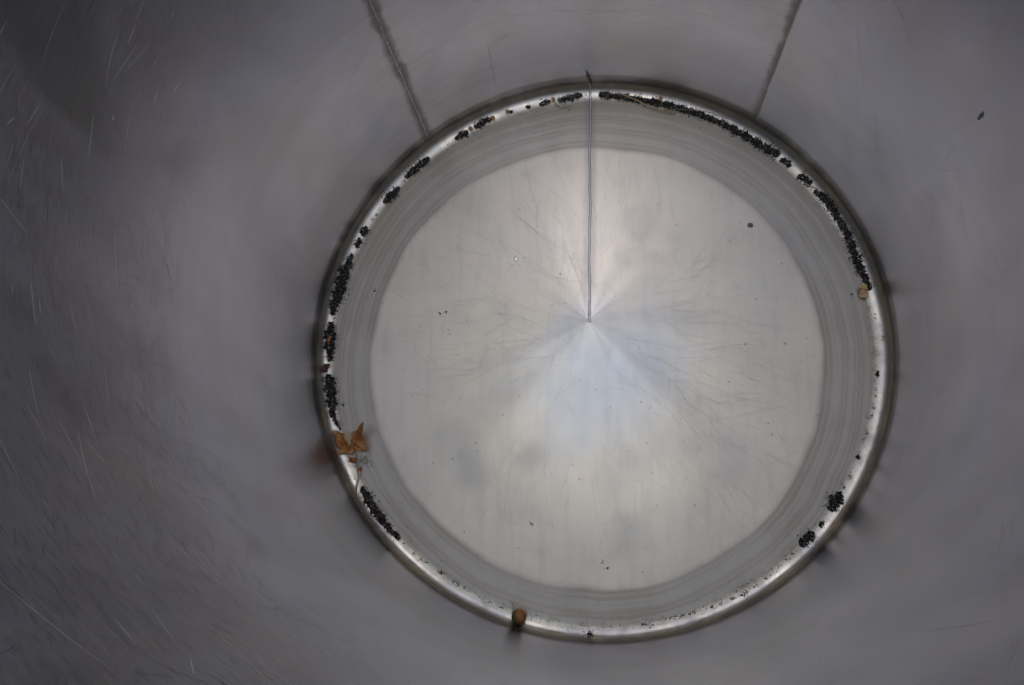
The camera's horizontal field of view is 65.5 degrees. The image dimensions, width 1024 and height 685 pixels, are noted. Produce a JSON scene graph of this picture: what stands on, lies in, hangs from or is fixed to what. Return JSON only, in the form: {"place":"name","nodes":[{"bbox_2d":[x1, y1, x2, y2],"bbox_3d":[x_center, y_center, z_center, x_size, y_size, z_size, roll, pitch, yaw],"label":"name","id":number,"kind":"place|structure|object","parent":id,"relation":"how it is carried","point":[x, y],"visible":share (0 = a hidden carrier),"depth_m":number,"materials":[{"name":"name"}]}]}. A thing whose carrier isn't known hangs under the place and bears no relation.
{"place":"outdoors","nodes":[
{"label":"outdoors","id":0,"kind":"place"},
{"label":"ground","id":1,"kind":"structure","parent":0,"visible":0},
{"bbox_2d":[0,0,1023,684],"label":"steel vat","id":2,"kind":"object","parent":1,"relation":"on","point":[192,204],"visible":1,"depth_m":1.19,"materials":[{"name":"silver metal"}]},
{"bbox_2d":[321,363,329,371],"bbox_3d":[-0.339,0.045,1.445,0.012,0.005,0.019,14,78,9],"label":"bark chip","id":3,"kind":"object","parent":2,"relation":"on","point":[325,367],"visible":1,"depth_m":1.44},
{"bbox_2d":[320,321,341,361],"bbox_3d":[-0.331,-0.003,1.458,0.038,0.015,0.077,0,76,6],"label":"soil clump","id":4,"kind":"object","parent":2,"relation":"on","point":[330,330],"visible":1,"depth_m":1.46,"materials":[{"name":"black soil"}]},
{"bbox_2d":[322,372,340,430],"bbox_3d":[-0.322,0.105,1.432,0.035,0.012,0.112,-13,75,3],"label":"soil clump","id":5,"kind":"object","parent":2,"relation":"on","point":[331,399],"visible":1,"depth_m":1.44,"materials":[{"name":"black soil"}]},
{"bbox_2d":[327,253,353,315],"bbox_3d":[-0.314,-0.107,1.482,0.039,0.015,0.130,14,78,9],"label":"soil clump","id":6,"kind":"object","parent":2,"relation":"on","point":[341,283],"visible":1,"depth_m":1.49,"materials":[{"name":"black soil"}]},
{"bbox_2d":[332,422,365,497],"bbox_3d":[-0.290,0.205,1.387,0.067,0.038,0.128,0,76,6],"label":"fallen leaf","id":7,"kind":"object","parent":2,"relation":"on","point":[348,443],"visible":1,"depth_m":1.40,"materials":[{"name":"brown plant"}]},
{"bbox_2d":[353,236,365,248],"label":"soil clump","id":8,"kind":"object","parent":2,"relation":"on","point":[358,243],"visible":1,"depth_m":1.50,"materials":[{"name":"black soil"}]},
{"bbox_2d":[352,455,371,467],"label":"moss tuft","id":9,"kind":"object","parent":2,"relation":"on","point":[362,461],"visible":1,"depth_m":1.40,"materials":[{"name":"grey plant"}]},
{"bbox_2d":[357,226,370,236],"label":"soil clump","id":10,"kind":"object","parent":2,"relation":"on","point":[364,231],"visible":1,"depth_m":1.51,"materials":[{"name":"black soil"}]},
{"bbox_2d":[357,485,400,540],"bbox_3d":[-0.232,0.296,1.376,0.031,0.012,0.120,-36,75,-3],"label":"soil clump","id":11,"kind":"object","parent":2,"relation":"on","point":[378,514],"visible":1,"depth_m":1.38,"materials":[{"name":"black soil"}]},
{"bbox_2d":[382,186,400,205],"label":"soil clump","id":12,"kind":"object","parent":2,"relation":"on","point":[394,192],"visible":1,"depth_m":1.52,"materials":[{"name":"black soil"}]},
{"bbox_2d":[403,155,429,178],"bbox_3d":[-0.183,-0.337,1.525,0.062,0.012,0.030,-33,75,-2],"label":"soil clump","id":13,"kind":"object","parent":2,"relation":"on","point":[413,170],"visible":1,"depth_m":1.53,"materials":[{"name":"black soil"}]},
{"bbox_2d":[455,128,468,140],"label":"soil clump","id":14,"kind":"object","parent":2,"relation":"on","point":[460,135],"visible":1,"depth_m":1.53,"materials":[{"name":"black soil"}]},
{"bbox_2d":[473,114,491,128],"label":"soil clump","id":15,"kind":"object","parent":2,"relation":"on","point":[481,122],"visible":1,"depth_m":1.53,"materials":[{"name":"black soil"}]},
{"bbox_2d":[511,601,525,624],"bbox_3d":[0.006,0.446,1.305,0.036,0.024,0.024,34,82,13],"label":"fallen nut","id":16,"kind":"object","parent":2,"relation":"on","point":[518,616],"visible":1,"depth_m":1.29,"materials":[{"name":"brown plant"}]},
{"bbox_2d":[539,97,550,107],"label":"soil clump","id":17,"kind":"object","parent":2,"relation":"on","point":[545,101],"visible":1,"depth_m":1.53,"materials":[{"name":"black soil"}]},
{"bbox_2d":[557,91,583,103],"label":"soil clump","id":18,"kind":"object","parent":2,"relation":"on","point":[577,95],"visible":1,"depth_m":1.53,"materials":[{"name":"black soil"}]},
{"bbox_2d":[583,628,593,638],"bbox_3d":[0.124,0.473,1.293,0.018,0.012,0.016,0,76,6],"label":"dirt lump","id":19,"kind":"object","parent":2,"relation":"on","point":[589,633],"visible":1,"depth_m":1.29,"materials":[{"name":"black soil"}]},
{"bbox_2d":[324,94,885,632],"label":"soil crumbs","id":20,"kind":"object","parent":2,"relation":"on","point":[628,450],"visible":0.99,"depth_m":1.32,"materials":[{"name":"black soil"}]},
{"bbox_2d":[619,92,675,113],"bbox_3d":[0.255,-0.451,1.504,0.116,0.007,0.007,22,80,11],"label":"dry straw","id":21,"kind":"object","parent":2,"relation":"on","point":[645,103],"visible":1,"depth_m":1.50,"materials":[{"name":"brown plant"}]},
{"bbox_2d":[598,88,780,159],"bbox_3d":[0.335,-0.423,1.490,0.362,0.014,0.054,22,80,11],"label":"soil clump","id":22,"kind":"object","parent":2,"relation":"on","point":[756,141],"visible":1,"depth_m":1.49,"materials":[{"name":"black soil"}]},
{"bbox_2d":[664,109,753,133],"bbox_3d":[0.369,-0.420,1.483,0.173,0.008,0.018,20,79,10],"label":"thin straw","id":23,"kind":"object","parent":22,"relation":"on","point":[708,112],"visible":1,"depth_m":1.48,"materials":[{"name":"brown plant"}]},
{"bbox_2d":[779,157,792,169],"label":"soil clump","id":24,"kind":"object","parent":2,"relation":"on","point":[784,160],"visible":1,"depth_m":1.45,"materials":[{"name":"black soil"}]},
{"bbox_2d":[796,170,812,187],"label":"soil clump","id":25,"kind":"object","parent":2,"relation":"on","point":[805,178],"visible":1,"depth_m":1.44,"materials":[{"name":"black soil"}]},
{"bbox_2d":[797,528,817,548],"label":"soil clump","id":26,"kind":"object","parent":2,"relation":"on","point":[808,536],"visible":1,"depth_m":1.30,"materials":[{"name":"black soil"}]},
{"bbox_2d":[818,520,824,527],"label":"soil clump","id":27,"kind":"object","parent":2,"relation":"on","point":[821,523],"visible":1,"depth_m":1.30,"materials":[{"name":"black soil"}]},
{"bbox_2d":[822,490,847,512],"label":"soil clump","id":28,"kind":"object","parent":2,"relation":"on","point":[838,497],"visible":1,"depth_m":1.30,"materials":[{"name":"black soil"}]},
{"bbox_2d":[813,189,874,290],"bbox_3d":[0.590,-0.183,1.403,0.031,0.015,0.213,-20,75,1],"label":"soil clump","id":29,"kind":"object","parent":2,"relation":"on","point":[836,215],"visible":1,"depth_m":1.41,"materials":[{"name":"black soil"}]},
{"bbox_2d":[859,284,868,297],"bbox_3d":[0.609,-0.089,1.377,0.016,0.007,0.025,0,76,6],"label":"leaf scrap","id":30,"kind":"object","parent":2,"relation":"on","point":[863,294],"visible":1,"depth_m":1.38,"materials":[{"name":"beige plant"}]}
]}

